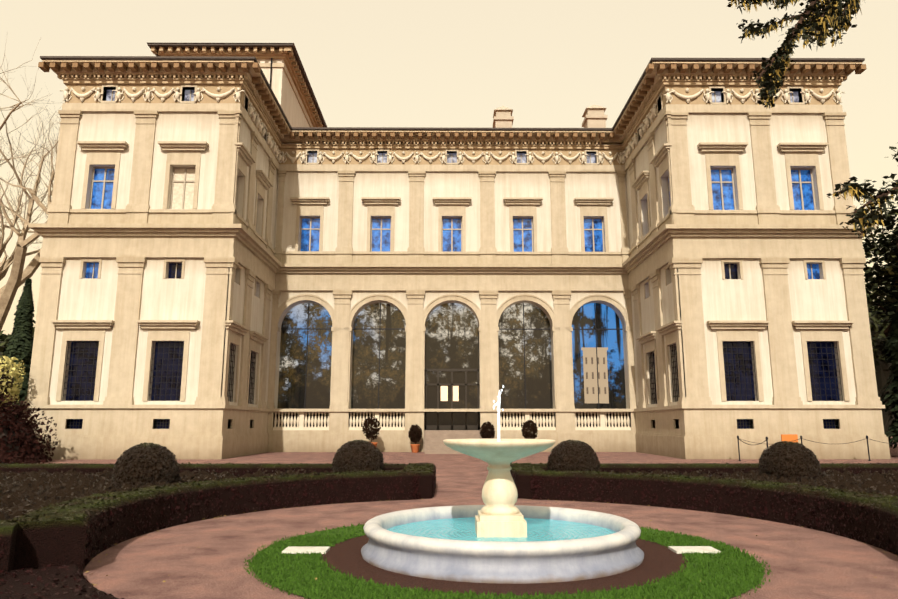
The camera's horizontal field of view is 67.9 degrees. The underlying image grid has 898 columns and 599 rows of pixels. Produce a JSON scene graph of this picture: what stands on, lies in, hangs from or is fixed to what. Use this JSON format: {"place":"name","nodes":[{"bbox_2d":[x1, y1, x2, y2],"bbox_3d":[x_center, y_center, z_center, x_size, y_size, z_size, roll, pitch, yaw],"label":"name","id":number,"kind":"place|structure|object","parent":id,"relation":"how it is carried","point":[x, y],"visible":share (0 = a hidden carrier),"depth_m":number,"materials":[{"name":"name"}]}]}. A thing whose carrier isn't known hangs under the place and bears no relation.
{"place":"outdoors","nodes":[
{"label":"outdoors","id":0,"kind":"place"},
{"bbox_2d":[172,169,194,208],"bbox_3d":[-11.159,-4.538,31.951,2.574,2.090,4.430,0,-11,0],"label":"villa window curtain","id":1,"kind":"object","parent":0,"point":[177,196],"depth_m":29.84,"materials":[{"name":"white fabric"}]},
{"bbox_2d":[257,59,312,126],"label":"upper wall","id":2,"kind":"structure","parent":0,"point":[282,89],"depth_m":40.44,"materials":[{"name":"beige paint"}]},
{"bbox_2d":[293,43,326,126],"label":"roof edge","id":3,"kind":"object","parent":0,"point":[310,85],"depth_m":44.08,"materials":[{"name":"brown"}]},
{"bbox_2d":[0,0,897,334],"label":"sky","id":4,"kind":"structure","parent":0,"point":[366,63],"materials":[{"name":"beige"}]},
{"bbox_2d":[441,386,458,400],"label":"notices","id":5,"kind":"object","parent":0,"point":[444,393],"visible":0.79,"depth_m":35.63,"materials":[{"name":"white paper"}]},
{"bbox_2d":[277,303,625,424],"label":"arched windows","id":6,"kind":"structure","parent":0,"point":[451,337],"depth_m":36.03,"materials":[{"name":"glass"}]},
{"bbox_2d":[42,46,861,148],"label":"cornice","id":7,"kind":"structure","parent":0,"point":[285,54],"depth_m":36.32,"materials":[{"name":"beige stone"}]},
{"bbox_2d":[273,412,630,429],"bbox_3d":[0.165,6.303,34.837,18.600,1.080,0.360,0,-11,0],"label":"balustrade","id":8,"kind":"object","parent":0,"point":[526,416],"visible":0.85,"depth_m":34.77,"materials":[{"name":"beige stone"}]},
{"bbox_2d":[424,369,479,429],"bbox_3d":[0.163,5.324,35.585,2.920,3.240,0.070,0,-11,0],"label":"entrance door","id":9,"kind":"structure","parent":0,"point":[451,427],"depth_m":35.52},
{"bbox_2d":[71,79,833,251],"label":"wall panels","id":10,"kind":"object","parent":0,"point":[205,126],"depth_m":34.16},
{"bbox_2d":[49,258,855,428],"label":"wall panels","id":11,"kind":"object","parent":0,"point":[738,299],"depth_m":28.61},
{"bbox_2d":[23,63,890,458],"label":"facade","id":12,"kind":"structure","parent":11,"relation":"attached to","point":[225,239],"depth_m":29.77,"materials":[{"name":"beige stone"}]},
{"bbox_2d":[65,84,839,164],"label":"frieze garlands","id":13,"kind":"object","parent":12,"relation":"on","point":[693,90],"visible":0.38,"depth_m":30.65,"materials":[{"name":"beige stone"}]},
{"bbox_2d":[60,87,844,163],"bbox_3d":[0.183,-8.615,33.848,35.679,0.738,7.461,0,-11,0],"label":"villa frieze relief","id":14,"kind":"object","parent":13,"relation":"attached to","point":[647,121],"visible":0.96,"depth_m":32.63},
{"bbox_2d":[89,89,815,278],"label":"windows","id":15,"kind":"structure","parent":12,"relation":"attached to","point":[451,229],"depth_m":30.11,"materials":[{"name":"blue glass"}]},
{"bbox_2d":[106,90,798,162],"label":"attic windows","id":16,"kind":"structure","parent":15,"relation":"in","point":[451,157],"depth_m":37.65,"materials":[{"name":"blue glass"}]},
{"bbox_2d":[581,347,608,402],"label":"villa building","id":17,"kind":"structure","parent":12,"relation":"attached to","point":[589,368],"depth_m":35.90,"materials":[{"name":"brown paint"}]},
{"bbox_2d":[585,357,605,393],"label":"reflected windows","id":18,"kind":"structure","parent":17,"relation":"attached to","point":[593,374],"depth_m":35.89,"materials":[{"name":"grey glass"}]},
{"bbox_2d":[38,62,866,139],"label":"cornice brackets","id":19,"kind":"object","parent":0,"point":[281,124],"visible":0.9,"depth_m":30.21,"materials":[{"name":"beige stone"}]},
{"bbox_2d":[40,43,864,130],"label":"roof","id":20,"kind":"structure","parent":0,"point":[157,46],"depth_m":36.82,"materials":[{"name":"brown"}]},
{"bbox_2d":[62,58,842,428],"bbox_3d":[0.180,-4.665,33.750,32.636,22.200,8.368,0,-11,0],"label":"villa ironwork","id":21,"kind":"object","parent":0,"point":[674,380],"visible":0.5,"depth_m":28.29,"materials":[{"name":"black metal"}]},
{"bbox_2d":[22,408,884,434],"bbox_3d":[0.128,7.839,42.231,35.530,1.160,29.980,0,-11,0],"label":"building base","id":22,"kind":"object","parent":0,"point":[692,421],"visible":0.69,"depth_m":27.57,"materials":[{"name":"beige stone"}]},
{"bbox_2d":[37,436,897,598],"bbox_3d":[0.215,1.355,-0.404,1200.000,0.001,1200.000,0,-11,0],"label":"ground","id":23,"kind":"structure","parent":0,"point":[805,563],"depth_m":8.13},
{"bbox_2d":[0,360,39,463],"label":"shrub","id":24,"kind":"object","parent":23,"relation":"on","point":[3,377],"visible":0.15,"depth_m":24.84,"materials":[{"name":"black plant"}]},
{"bbox_2d":[0,356,24,407],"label":"yellow green shrub","id":25,"kind":"object","parent":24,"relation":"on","point":[14,390],"visible":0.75,"depth_m":26.67,"materials":[{"name":"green plant"}]},
{"bbox_2d":[0,391,57,463],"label":"dark shrubs","id":26,"kind":"object","parent":23,"relation":"on","point":[8,408],"visible":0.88,"depth_m":24.37,"materials":[{"name":"brown plant"}]},
{"bbox_2d":[0,38,61,331],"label":"bare plane trees","id":27,"kind":"object","parent":23,"relation":"on","point":[18,276],"visible":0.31,"depth_m":33.70,"materials":[{"name":"brown plant"}]},
{"bbox_2d":[371,442,419,452],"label":"plant pots","id":28,"kind":"object","parent":23,"relation":"on","point":[415,448],"visible":0.27,"depth_m":33.46,"materials":[{"name":"ceramic"}]},
{"bbox_2d":[0,265,888,375],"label":"trees","id":29,"kind":"object","parent":23,"relation":"on","point":[5,338],"visible":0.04,"depth_m":41.43,"materials":[{"name":"green plant"}]},
{"bbox_2d":[0,310,894,440],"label":"trees","id":30,"kind":"object","parent":23,"relation":"on","point":[881,377],"depth_m":40.76,"materials":[{"name":"green plant"}]},
{"bbox_2d":[0,468,897,519],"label":"hedge","id":31,"kind":"object","parent":23,"relation":"on","point":[61,493],"depth_m":12.31,"materials":[{"name":"green plant"}]},
{"bbox_2d":[0,462,897,598],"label":"hedges","id":32,"kind":"object","parent":23,"relation":"on","point":[55,544],"visible":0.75,"depth_m":10.13,"materials":[{"name":"green plant"}]},
{"bbox_2d":[2,239,897,448],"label":"cypress","id":33,"kind":"object","parent":23,"relation":"on","point":[19,349],"depth_m":30.19,"materials":[{"name":"green plant"}]},
{"bbox_2d":[424,430,480,453],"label":"entrance steps","id":34,"kind":"structure","parent":23,"relation":"on","point":[434,442],"depth_m":33.52,"materials":[{"name":"beige stone"}]},
{"bbox_2d":[111,439,821,487],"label":"topiary bushes","id":35,"kind":"object","parent":23,"relation":"on","point":[338,456],"visible":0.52,"depth_m":13.44,"materials":[{"name":"green plant"}]},
{"bbox_2d":[282,546,720,553],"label":"stone slabs","id":36,"kind":"structure","parent":23,"relation":"on","point":[675,549],"depth_m":7.42,"materials":[{"name":"beige stone"}]},
{"bbox_2d":[320,535,687,595],"bbox_3d":[0.576,2.820,7.462,4.000,0.001,4.000,0,-11,0],"label":"mulch ring","id":37,"kind":"object","parent":23,"relation":"on","point":[659,560],"visible":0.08,"depth_m":6.23,"materials":[{"name":"brown soil"}]},
{"bbox_2d":[361,505,643,583],"bbox_3d":[0.576,2.658,7.493,3.100,0.345,3.100,0,-11,0],"label":"fountain basin","id":38,"kind":"object","parent":37,"relation":"on","point":[617,552],"visible":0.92,"depth_m":6.25,"materials":[{"name":"stone"}]},
{"bbox_2d":[443,439,554,536],"bbox_3d":[0.576,2.212,7.576,1.290,1.211,1.290,0,-11,0],"label":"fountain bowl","id":39,"kind":"object","parent":38,"relation":"on","point":[499,514],"visible":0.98,"depth_m":7.34,"materials":[{"name":"stone"}]},
{"bbox_2d":[493,385,503,440],"bbox_3d":[0.577,1.326,7.746,0.133,0.656,0.092,0,-11,0],"label":"fountain jet","id":40,"kind":"object","parent":39,"relation":"on","point":[498,403],"visible":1,"depth_m":7.74,"materials":[{"name":"white liquid"}]},
{"bbox_2d":[243,523,771,598],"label":"grass","id":41,"kind":"structure","parent":23,"relation":"on","point":[685,540],"depth_m":6.12,"materials":[{"name":"green plant"}]},
{"bbox_2d":[781,434,797,442],"bbox_3d":[13.754,5.952,26.877,0.650,1.000,0.089,0,-11,0],"label":"orange notice","id":42,"kind":"object","parent":23,"relation":"on","point":[789,437],"visible":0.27,"depth_m":26.90,"materials":[{"name":"orange"}]},
{"bbox_2d":[737,435,892,460],"bbox_3d":[16.639,5.621,25.026,10.600,0.970,2.500,0,-11,0],"label":"chain fence","id":43,"kind":"object","parent":23,"relation":"on","point":[766,438],"visible":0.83,"depth_m":26.21,"materials":[{"name":"black metal"}]},
{"bbox_2d":[387,517,615,541],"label":"fountain water","id":44,"kind":"structure","parent":0,"point":[537,529],"depth_m":7.70,"materials":[{"name":"teal liquid"}]},
{"bbox_2d":[493,104,607,127],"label":"chimneys","id":45,"kind":"object","parent":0,"point":[594,116],"visible":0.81,"depth_m":40.49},
{"bbox_2d":[727,0,897,237],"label":"cedar","id":46,"kind":"object","parent":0,"point":[766,83],"depth_m":21.37,"materials":[{"name":"green plant"}]},
{"bbox_2d":[731,0,896,237],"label":"cedar needles","id":47,"kind":"object","parent":46,"relation":"attached to","point":[779,71],"visible":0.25,"depth_m":21.66,"materials":[{"name":"green plant"}]},
{"bbox_2d":[862,174,897,372],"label":"foliage","id":48,"kind":"object","parent":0,"point":[885,281],"depth_m":30.70,"materials":[{"name":"green plant"}]},
{"bbox_2d":[863,186,897,340],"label":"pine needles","id":49,"kind":"object","parent":48,"relation":"attached to","point":[890,268],"visible":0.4,"depth_m":30.23,"materials":[{"name":"green plant"}]}
]}

